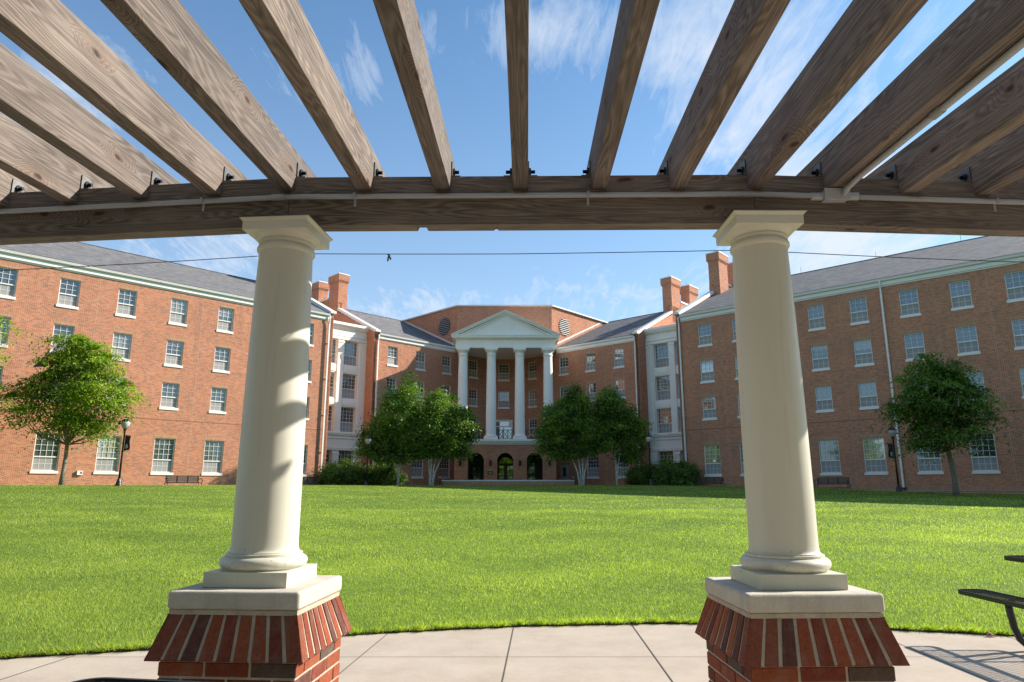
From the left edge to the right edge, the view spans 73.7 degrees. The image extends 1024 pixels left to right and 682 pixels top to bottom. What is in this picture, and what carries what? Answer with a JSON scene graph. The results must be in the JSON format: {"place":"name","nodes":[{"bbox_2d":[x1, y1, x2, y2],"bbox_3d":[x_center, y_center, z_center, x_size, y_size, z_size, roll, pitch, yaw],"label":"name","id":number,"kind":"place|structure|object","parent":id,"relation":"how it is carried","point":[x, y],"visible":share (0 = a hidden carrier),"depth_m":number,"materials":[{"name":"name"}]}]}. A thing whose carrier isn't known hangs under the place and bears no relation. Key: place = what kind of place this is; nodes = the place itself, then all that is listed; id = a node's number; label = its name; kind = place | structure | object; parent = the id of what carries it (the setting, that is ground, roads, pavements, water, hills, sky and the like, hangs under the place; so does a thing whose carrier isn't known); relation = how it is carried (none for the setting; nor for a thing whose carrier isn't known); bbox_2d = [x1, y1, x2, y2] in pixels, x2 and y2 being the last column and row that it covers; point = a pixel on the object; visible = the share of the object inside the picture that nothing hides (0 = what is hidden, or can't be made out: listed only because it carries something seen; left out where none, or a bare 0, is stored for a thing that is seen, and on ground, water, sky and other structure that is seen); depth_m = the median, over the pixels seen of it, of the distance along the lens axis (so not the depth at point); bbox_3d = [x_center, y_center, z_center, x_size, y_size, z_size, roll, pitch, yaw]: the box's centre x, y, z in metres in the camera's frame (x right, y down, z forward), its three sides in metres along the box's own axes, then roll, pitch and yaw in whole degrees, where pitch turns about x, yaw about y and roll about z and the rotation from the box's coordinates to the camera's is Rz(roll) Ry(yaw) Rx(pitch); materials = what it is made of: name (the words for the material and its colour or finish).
{"place":"outdoors","nodes":[
{"label":"outdoors","id":0,"kind":"place"},
{"bbox_2d":[0,485,1023,655],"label":"lawn","id":1,"kind":"structure","parent":0,"point":[610,498],"depth_m":12.88,"materials":[{"name":"green plant"}]},
{"bbox_2d":[0,315,32,435],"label":"maple tree","id":2,"kind":"object","parent":1,"relation":"on","point":[1,384],"visible":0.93,"depth_m":35.87,"materials":[{"name":"green plant"}]},
{"bbox_2d":[0,333,157,484],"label":"maple tree","id":3,"kind":"object","parent":1,"relation":"on","point":[82,366],"visible":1,"depth_m":37.64,"materials":[{"name":"green plant"}]},
{"bbox_2d":[114,415,130,485],"bbox_3d":[-21.957,6.149,38.597,0.588,4.030,0.490,8,-14,-32],"label":"street lamp","id":4,"kind":"object","parent":1,"relation":"on","point":[126,439],"visible":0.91,"depth_m":38.63,"materials":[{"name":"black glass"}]},
{"bbox_2d":[0,242,336,484],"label":"brick wing","id":5,"kind":"structure","parent":1,"relation":"on","point":[177,335],"depth_m":47.27,"materials":[{"name":"red brick"}]},
{"bbox_2d":[0,311,13,347],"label":"window","id":6,"kind":"structure","parent":5,"relation":"in","point":[8,314],"depth_m":41.64,"materials":[{"name":"white glass"}]},
{"bbox_2d":[0,262,21,299],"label":"window","id":7,"kind":"structure","parent":5,"relation":"in","point":[8,278],"depth_m":42.11,"materials":[{"name":"white glass"}]},
{"bbox_2d":[29,427,62,473],"bbox_3d":[-28.740,6.776,42.174,0.210,2.780,1.600,-12,-17,44],"label":"window","id":8,"kind":"structure","parent":5,"relation":"in","point":[46,463],"depth_m":42.16,"materials":[{"name":"white glass"}]},
{"bbox_2d":[49,319,77,352],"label":"window","id":9,"kind":"structure","parent":5,"relation":"in","point":[62,328],"depth_m":43.78,"materials":[{"name":"white glass"}]},
{"bbox_2d":[56,273,83,309],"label":"window","id":10,"kind":"structure","parent":5,"relation":"in","point":[68,296],"depth_m":44.36,"materials":[{"name":"white glass"}]},
{"bbox_2d":[93,431,123,473],"bbox_3d":[-26.336,7.284,44.538,0.210,2.780,1.600,-12,-17,44],"label":"window","id":11,"kind":"structure","parent":5,"relation":"in","point":[107,459],"depth_m":44.57,"materials":[{"name":"white glass"}]},
{"bbox_2d":[111,327,133,361],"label":"window","id":12,"kind":"structure","parent":5,"relation":"in","point":[122,341],"depth_m":46.13,"materials":[{"name":"clear glass"}]},
{"bbox_2d":[115,284,139,318],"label":"window","id":13,"kind":"structure","parent":5,"relation":"in","point":[126,303],"depth_m":46.73,"materials":[{"name":"white glass"}]},
{"bbox_2d":[150,433,177,474],"bbox_3d":[-23.941,7.789,46.891,0.210,2.780,1.600,-12,-17,44],"label":"window","id":14,"kind":"structure","parent":5,"relation":"in","point":[163,453],"depth_m":46.95,"materials":[{"name":"white glass"}]},
{"bbox_2d":[159,378,181,410],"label":"window","id":15,"kind":"structure","parent":5,"relation":"in","point":[169,395],"depth_m":47.81,"materials":[{"name":"clear glass"}]},
{"bbox_2d":[164,335,185,367],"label":"window","id":16,"kind":"structure","parent":5,"relation":"in","point":[174,349],"depth_m":48.45,"materials":[{"name":"clear glass"}]},
{"bbox_2d":[168,294,189,326],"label":"window","id":17,"kind":"structure","parent":5,"relation":"in","point":[178,312],"depth_m":49.08,"materials":[{"name":"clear glass"}]},
{"bbox_2d":[201,436,225,475],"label":"window","id":18,"kind":"structure","parent":5,"relation":"in","point":[213,451],"depth_m":49.29,"materials":[{"name":"clear glass"}]},
{"bbox_2d":[209,383,228,413],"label":"window","id":19,"kind":"structure","parent":5,"relation":"in","point":[217,402],"depth_m":50.16,"materials":[{"name":"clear glass"}]},
{"bbox_2d":[212,342,232,373],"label":"window","id":20,"kind":"structure","parent":5,"relation":"in","point":[221,359],"depth_m":50.80,"materials":[{"name":"clear glass"}]},
{"bbox_2d":[216,302,235,333],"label":"window","id":21,"kind":"structure","parent":5,"relation":"in","point":[225,316],"depth_m":51.43,"materials":[{"name":"clear glass"}]},
{"bbox_2d":[164,475,202,484],"bbox_3d":[-20.602,8.886,42.816,0.637,0.877,2.128,-12,-17,44],"label":"park bench","id":22,"kind":"object","parent":1,"relation":"on","point":[173,479],"visible":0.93,"depth_m":42.93,"materials":[{"name":"brown wood"}]},
{"bbox_2d":[305,455,373,484],"bbox_3d":[-13.491,10.750,54.520,5.731,3.353,3.977,0,-12,0],"label":"shrub","id":23,"kind":"object","parent":1,"relation":"on","point":[344,473],"visible":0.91,"depth_m":53.80,"materials":[{"name":"green plant"}]},
{"bbox_2d":[325,320,368,484],"bbox_3d":[-19.137,6.437,64.791,9.360,15.420,6.100,-12,-17,44],"label":"white bay","id":24,"kind":"object","parent":1,"relation":"on","point":[347,384],"visible":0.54,"depth_m":63.04,"materials":[{"name":"paint"}]},
{"bbox_2d":[338,450,351,466],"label":"window","id":25,"kind":"structure","parent":24,"relation":"in","point":[342,454],"depth_m":62.13,"materials":[{"name":"clear glass"}]},
{"bbox_2d":[340,407,353,432],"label":"window","id":26,"kind":"structure","parent":24,"relation":"in","point":[347,414],"depth_m":62.87,"materials":[{"name":"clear glass"}]},
{"bbox_2d":[342,374,355,398],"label":"window","id":27,"kind":"structure","parent":24,"relation":"in","point":[349,381],"depth_m":63.53,"materials":[{"name":"clear glass"}]},
{"bbox_2d":[344,341,356,365],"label":"window","id":28,"kind":"structure","parent":24,"relation":"in","point":[350,348],"depth_m":64.19,"materials":[{"name":"clear glass"}]},
{"bbox_2d":[353,463,409,485],"bbox_3d":[-10.650,10.979,55.179,5.124,2.728,4.110,0,-12,0],"label":"shrub","id":29,"kind":"object","parent":1,"relation":"on","point":[382,476],"visible":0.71,"depth_m":54.44,"materials":[{"name":"green plant"}]},
{"bbox_2d":[347,370,432,484],"bbox_3d":[-9.095,6.953,54.268,7.177,9.985,6.745,-7,-14,29],"label":"birch tree","id":30,"kind":"object","parent":1,"relation":"on","point":[394,415],"visible":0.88,"depth_m":53.31,"materials":[{"name":"green plant"}]},
{"bbox_2d":[311,270,486,485],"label":"brick wing","id":31,"kind":"structure","parent":1,"relation":"on","point":[395,347],"depth_m":68.37,"materials":[{"name":"red brick"}]},
{"bbox_2d":[386,374,397,395],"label":"window","id":32,"kind":"structure","parent":31,"relation":"in","point":[390,380],"depth_m":65.14,"materials":[{"name":"clear glass"}]},
{"bbox_2d":[387,343,398,366],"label":"window","id":33,"kind":"structure","parent":31,"relation":"in","point":[392,351],"depth_m":65.66,"materials":[{"name":"clear glass"}]},
{"bbox_2d":[411,458,423,478],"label":"window","id":34,"kind":"structure","parent":31,"relation":"in","point":[417,469],"depth_m":65.79,"materials":[{"name":"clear glass"}]},
{"bbox_2d":[415,348,425,371],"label":"window","id":35,"kind":"structure","parent":31,"relation":"in","point":[420,356],"depth_m":68.01,"materials":[{"name":"clear glass"}]},
{"bbox_2d":[415,378,425,401],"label":"window","id":36,"kind":"structure","parent":31,"relation":"in","point":[418,380],"depth_m":67.45,"materials":[{"name":"clear glass"}]},
{"bbox_2d":[439,455,450,478],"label":"window","id":37,"kind":"structure","parent":31,"relation":"in","point":[443,469],"depth_m":68.15,"materials":[{"name":"clear glass"}]},
{"bbox_2d":[442,352,451,374],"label":"window","id":38,"kind":"structure","parent":31,"relation":"in","point":[446,365],"depth_m":70.36,"materials":[{"name":"clear glass"}]},
{"bbox_2d":[469,386,477,407],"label":"window","id":39,"kind":"structure","parent":31,"relation":"in","point":[473,393],"depth_m":72.29,"materials":[{"name":"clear glass"}]},
{"bbox_2d":[469,357,478,378],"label":"window","id":40,"kind":"structure","parent":31,"relation":"in","point":[473,364],"depth_m":72.93,"materials":[{"name":"clear glass"}]},
{"bbox_2d":[393,389,486,484],"bbox_3d":[-5.620,7.539,53.689,7.229,8.286,6.215,0,-12,0],"label":"birch tree","id":41,"kind":"object","parent":1,"relation":"on","point":[454,426],"visible":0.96,"depth_m":53.17,"materials":[{"name":"green plant"}]},
{"bbox_2d":[401,305,608,479],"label":"portico pavilion","id":42,"kind":"structure","parent":1,"relation":"on","point":[505,341],"depth_m":65.31,"materials":[{"name":"red brick"}]},
{"bbox_2d":[470,454,480,479],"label":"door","id":43,"kind":"structure","parent":42,"relation":"in","point":[475,467],"depth_m":67.02,"materials":[{"name":"black glass"}]},
{"bbox_2d":[498,364,509,381],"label":"window","id":44,"kind":"structure","parent":42,"relation":"in","point":[503,368],"depth_m":74.50,"materials":[{"name":"clear glass"}]},
{"bbox_2d":[498,392,509,408],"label":"window","id":45,"kind":"structure","parent":42,"relation":"in","point":[503,397],"depth_m":73.84,"materials":[{"name":"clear glass"}]},
{"bbox_2d":[496,420,512,437],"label":"balcony door","id":46,"kind":"structure","parent":42,"relation":"in","point":[505,425],"depth_m":73.22,"materials":[{"name":"white glass"}]},
{"bbox_2d":[497,455,512,479],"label":"door","id":47,"kind":"structure","parent":42,"relation":"in","point":[505,462],"depth_m":67.02,"materials":[{"name":"glass"}]},
{"bbox_2d":[527,454,535,479],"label":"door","id":48,"kind":"structure","parent":42,"relation":"in","point":[531,460],"depth_m":67.04,"materials":[{"name":"black glass"}]},
{"bbox_2d":[441,480,574,484],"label":"seat wall","id":49,"kind":"structure","parent":1,"relation":"on","point":[508,482],"depth_m":54.80,"materials":[{"name":"brick"}]},
{"bbox_2d":[523,380,617,484],"bbox_3d":[4.653,7.336,54.007,6.538,8.761,6.233,11,-16,-41],"label":"birch tree","id":50,"kind":"object","parent":1,"relation":"on","point":[569,421],"visible":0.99,"depth_m":53.28,"materials":[{"name":"green plant"}]},
{"bbox_2d":[524,276,698,484],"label":"brick wing","id":51,"kind":"structure","parent":1,"relation":"on","point":[612,353],"depth_m":68.59,"materials":[{"name":"red brick"}]},
{"bbox_2d":[527,359,536,379],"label":"window","id":52,"kind":"structure","parent":51,"relation":"in","point":[532,365],"depth_m":73.68,"materials":[{"name":"clear glass"}]},
{"bbox_2d":[527,387,536,407],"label":"window","id":53,"kind":"structure","parent":51,"relation":"in","point":[532,394],"depth_m":73.04,"materials":[{"name":"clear glass"}]},
{"bbox_2d":[528,415,536,436],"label":"window","id":54,"kind":"structure","parent":51,"relation":"in","point":[532,422],"depth_m":72.44,"materials":[{"name":"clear glass"}]},
{"bbox_2d":[558,353,568,375],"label":"window","id":55,"kind":"structure","parent":51,"relation":"in","point":[564,360],"depth_m":70.89,"materials":[{"name":"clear glass"}]},
{"bbox_2d":[561,464,569,479],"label":"door","id":56,"kind":"structure","parent":51,"relation":"in","point":[565,473],"depth_m":68.58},
{"bbox_2d":[584,349,595,372],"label":"window","id":57,"kind":"structure","parent":51,"relation":"in","point":[590,357],"depth_m":68.73,"materials":[{"name":"clear glass"}]},
{"bbox_2d":[585,380,595,401],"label":"window","id":58,"kind":"structure","parent":51,"relation":"in","point":[591,387],"depth_m":68.09,"materials":[{"name":"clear glass"}]},
{"bbox_2d":[586,451,598,478],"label":"window","id":59,"kind":"structure","parent":51,"relation":"in","point":[593,467],"depth_m":66.51,"materials":[{"name":"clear glass"}]},
{"bbox_2d":[612,345,624,368],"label":"window","id":60,"kind":"structure","parent":51,"relation":"in","point":[618,353],"depth_m":66.52,"materials":[{"name":"clear glass"}]},
{"bbox_2d":[613,376,625,398],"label":"window","id":61,"kind":"structure","parent":51,"relation":"in","point":[620,384],"depth_m":65.89,"materials":[{"name":"clear glass"}]},
{"bbox_2d":[615,451,628,477],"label":"window","id":62,"kind":"structure","parent":51,"relation":"in","point":[621,468],"depth_m":64.31,"materials":[{"name":"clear glass"}]},
{"bbox_2d":[582,384,655,484],"bbox_3d":[8.325,7.679,54.498,6.545,8.724,5.613,0,-12,0],"label":"birch tree","id":63,"kind":"object","parent":1,"relation":"on","point":[626,429],"visible":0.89,"depth_m":53.80,"materials":[{"name":"green plant"}]},
{"bbox_2d":[620,460,667,485],"bbox_3d":[10.941,10.852,54.663,4.691,2.958,4.116,0,-12,0],"label":"shrub","id":64,"kind":"object","parent":1,"relation":"on","point":[641,476],"visible":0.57,"depth_m":54.38,"materials":[{"name":"green plant"}]},
{"bbox_2d":[644,324,682,467],"bbox_3d":[18.137,6.697,66.004,6.100,15.420,9.360,-11,-16,41],"label":"white bay","id":65,"kind":"object","parent":1,"relation":"on","point":[664,413],"visible":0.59,"depth_m":64.10,"materials":[{"name":"paint"}]},
{"bbox_2d":[655,343,668,367],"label":"window","id":66,"kind":"structure","parent":65,"relation":"in","point":[661,351],"depth_m":65.15,"materials":[{"name":"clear glass"}]},
{"bbox_2d":[656,376,670,400],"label":"window","id":67,"kind":"structure","parent":65,"relation":"in","point":[663,382],"depth_m":64.50,"materials":[{"name":"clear glass"}]},
{"bbox_2d":[658,408,671,432],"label":"window","id":68,"kind":"structure","parent":65,"relation":"in","point":[664,415],"depth_m":63.84,"materials":[{"name":"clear glass"}]},
{"bbox_2d":[660,451,673,466],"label":"window","id":69,"kind":"structure","parent":65,"relation":"in","point":[664,454],"depth_m":63.16,"materials":[{"name":"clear glass"}]},
{"bbox_2d":[651,456,705,485],"bbox_3d":[13.214,10.630,54.025,5.018,3.202,4.036,0,-12,0],"label":"shrub","id":70,"kind":"object","parent":1,"relation":"on","point":[675,474],"visible":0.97,"depth_m":53.24,"materials":[{"name":"green plant"}]},
{"bbox_2d":[693,477,723,485],"bbox_3d":[14.170,10.260,49.120,2.128,0.877,0.637,-11,-16,41],"label":"park bench","id":71,"kind":"object","parent":1,"relation":"on","point":[712,481],"visible":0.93,"depth_m":49.22,"materials":[{"name":"brown wood"}]},
{"bbox_2d":[814,477,850,488],"bbox_3d":[21.200,9.469,45.199,2.128,0.877,0.637,-11,-16,41],"label":"park bench","id":72,"kind":"object","parent":1,"relation":"on","point":[835,481],"visible":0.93,"depth_m":45.32,"materials":[{"name":"brown wood"}]},
{"bbox_2d":[673,236,1023,493],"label":"brick wing","id":73,"kind":"structure","parent":1,"relation":"on","point":[866,328],"depth_m":47.56,"materials":[{"name":"red brick"}]},
{"bbox_2d":[696,319,712,347],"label":"window","id":74,"kind":"structure","parent":73,"relation":"in","point":[704,330],"depth_m":56.43,"materials":[{"name":"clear glass"}]},
{"bbox_2d":[698,355,714,383],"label":"window","id":75,"kind":"structure","parent":73,"relation":"in","point":[707,373],"depth_m":55.78,"materials":[{"name":"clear glass"}]},
{"bbox_2d":[700,393,716,420],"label":"window","id":76,"kind":"structure","parent":73,"relation":"in","point":[709,405],"depth_m":55.15,"materials":[{"name":"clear glass"}]},
{"bbox_2d":[702,441,721,476],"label":"window","id":77,"kind":"structure","parent":73,"relation":"in","point":[711,448],"depth_m":54.28,"materials":[{"name":"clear glass"}]},
{"bbox_2d":[805,300,825,331],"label":"window","id":78,"kind":"structure","parent":73,"relation":"in","point":[816,312],"depth_m":50.65,"materials":[{"name":"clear glass"}]},
{"bbox_2d":[809,340,829,371],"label":"window","id":79,"kind":"structure","parent":73,"relation":"in","point":[820,361],"depth_m":50.01,"materials":[{"name":"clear glass"}]},
{"bbox_2d":[812,381,833,412],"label":"window","id":80,"kind":"structure","parent":73,"relation":"in","point":[824,403],"depth_m":49.37,"materials":[{"name":"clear glass"}]},
{"bbox_2d":[816,435,841,475],"bbox_3d":[22.539,8.124,48.452,1.600,2.780,0.210,-11,-16,41],"label":"window","id":81,"kind":"structure","parent":73,"relation":"in","point":[828,445],"depth_m":48.51,"materials":[{"name":"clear glass"}]},
{"bbox_2d":[847,292,869,325],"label":"window","id":82,"kind":"structure","parent":73,"relation":"in","point":[858,306],"depth_m":48.75,"materials":[{"name":"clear glass"}]},
{"bbox_2d":[851,334,874,366],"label":"window","id":83,"kind":"structure","parent":73,"relation":"in","point":[862,348],"depth_m":48.10,"materials":[{"name":"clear glass"}]},
{"bbox_2d":[855,377,878,409],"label":"window","id":84,"kind":"structure","parent":73,"relation":"in","point":[867,391],"depth_m":47.46,"materials":[{"name":"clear glass"}]},
{"bbox_2d":[860,433,888,474],"bbox_3d":[24.724,7.716,46.550,1.600,2.780,0.210,-11,-16,41],"label":"window","id":85,"kind":"structure","parent":73,"relation":"in","point":[873,444],"depth_m":46.60,"materials":[{"name":"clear glass"}]},
{"bbox_2d":[896,283,920,318],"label":"window","id":86,"kind":"structure","parent":73,"relation":"in","point":[909,302],"depth_m":46.65,"materials":[{"name":"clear glass"}]},
{"bbox_2d":[901,327,924,361],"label":"window","id":87,"kind":"structure","parent":73,"relation":"in","point":[914,342],"depth_m":46.05,"materials":[{"name":"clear glass"}]},
{"bbox_2d":[915,433,943,473],"bbox_3d":[27.112,7.269,44.468,1.600,2.780,0.210,-11,-16,41],"label":"window","id":88,"kind":"structure","parent":73,"relation":"in","point":[933,468],"depth_m":44.40,"materials":[{"name":"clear glass"}]},
{"bbox_2d":[946,275,973,310],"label":"window","id":89,"kind":"structure","parent":73,"relation":"in","point":[960,292],"depth_m":44.71,"materials":[{"name":"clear glass"}]},
{"bbox_2d":[952,320,980,355],"bbox_3d":[29.347,-0.160,44.024,1.390,2.200,0.210,-11,-16,41],"label":"window","id":90,"kind":"structure","parent":73,"relation":"in","point":[967,339],"depth_m":44.06,"materials":[{"name":"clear glass"}]},
{"bbox_2d":[961,367,986,401],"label":"window","id":91,"kind":"structure","parent":73,"relation":"in","point":[980,369],"depth_m":43.35,"materials":[{"name":"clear glass"}]},
{"bbox_2d":[969,428,1000,473],"bbox_3d":[29.347,6.850,42.519,1.600,2.780,0.210,-11,-16,41],"label":"window","id":92,"kind":"structure","parent":73,"relation":"in","point":[981,464],"depth_m":42.47,"materials":[{"name":"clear glass"}]},
{"bbox_2d":[1001,265,1023,302],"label":"window","id":93,"kind":"structure","parent":73,"relation":"in","point":[1014,281],"depth_m":42.82,"materials":[{"name":"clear glass"}]},
{"bbox_2d":[1008,314,1023,349],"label":"window","id":94,"kind":"structure","parent":73,"relation":"in","point":[1017,325],"depth_m":42.32,"materials":[{"name":"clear glass"}]},
{"bbox_2d":[1016,363,1023,398],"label":"window","id":95,"kind":"structure","parent":73,"relation":"in","point":[1020,365],"depth_m":41.86,"materials":[{"name":"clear glass"}]},
{"bbox_2d":[887,424,902,491],"bbox_3d":[22.557,6.861,40.285,0.588,4.030,0.490,-8,-14,32],"label":"street lamp","id":96,"kind":"object","parent":1,"relation":"on","point":[892,432],"visible":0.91,"depth_m":40.32,"materials":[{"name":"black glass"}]},
{"bbox_2d":[870,350,1021,495],"bbox_3d":[22.675,4.316,35.684,6.483,7.688,6.408,0,-12,0],"label":"maple tree","id":97,"kind":"object","parent":1,"relation":"on","point":[954,391],"visible":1,"depth_m":35.21,"materials":[{"name":"green plant"}]},
{"bbox_2d":[0,624,1023,681],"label":"patio","id":98,"kind":"structure","parent":0,"point":[637,653],"depth_m":5.72,"materials":[{"name":"concrete"}]},
{"bbox_2d":[72,677,202,681],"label":"picnic table","id":99,"kind":"object","parent":98,"relation":"on","point":[107,679],"visible":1,"depth_m":2.31,"materials":[{"name":"black metal"}]},
{"bbox_2d":[144,214,351,681],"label":"pergola column","id":100,"kind":"structure","parent":98,"relation":"on","point":[263,603],"depth_m":3.22,"materials":[{"name":"brick"}]},
{"bbox_2d":[0,0,1023,244],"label":"pergola","id":101,"kind":"object","parent":100,"relation":"on","point":[58,146],"visible":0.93,"depth_m":3.23,"materials":[{"name":"brown wood"}]},
{"bbox_2d":[0,37,1023,213],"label":"electrical conduit","id":102,"kind":"object","parent":101,"relation":"attached to","point":[835,195],"visible":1,"depth_m":3.58,"materials":[{"name":"grey plastic"}]},
{"bbox_2d":[0,250,1023,270],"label":"cable","id":103,"kind":"object","parent":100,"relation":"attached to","point":[388,257],"visible":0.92,"depth_m":3.79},
{"bbox_2d":[0,622,1023,658],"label":"soil edge","id":104,"kind":"object","parent":98,"relation":"on","point":[361,633],"visible":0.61,"depth_m":6.75,"materials":[{"name":"brown soil"}]},
{"bbox_2d":[695,210,909,681],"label":"pergola column","id":105,"kind":"structure","parent":98,"relation":"on","point":[783,603],"depth_m":3.15,"materials":[{"name":"brick"}]},
{"bbox_2d":[958,555,1023,645],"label":"picnic table","id":106,"kind":"object","parent":98,"relation":"on","point":[1008,602],"visible":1,"depth_m":6.02,"materials":[{"name":"black metal"}]},
{"bbox_2d":[0,0,1023,321],"label":"sky","id":107,"kind":"structure","parent":0,"point":[570,41],"materials":[{"name":"blue"}]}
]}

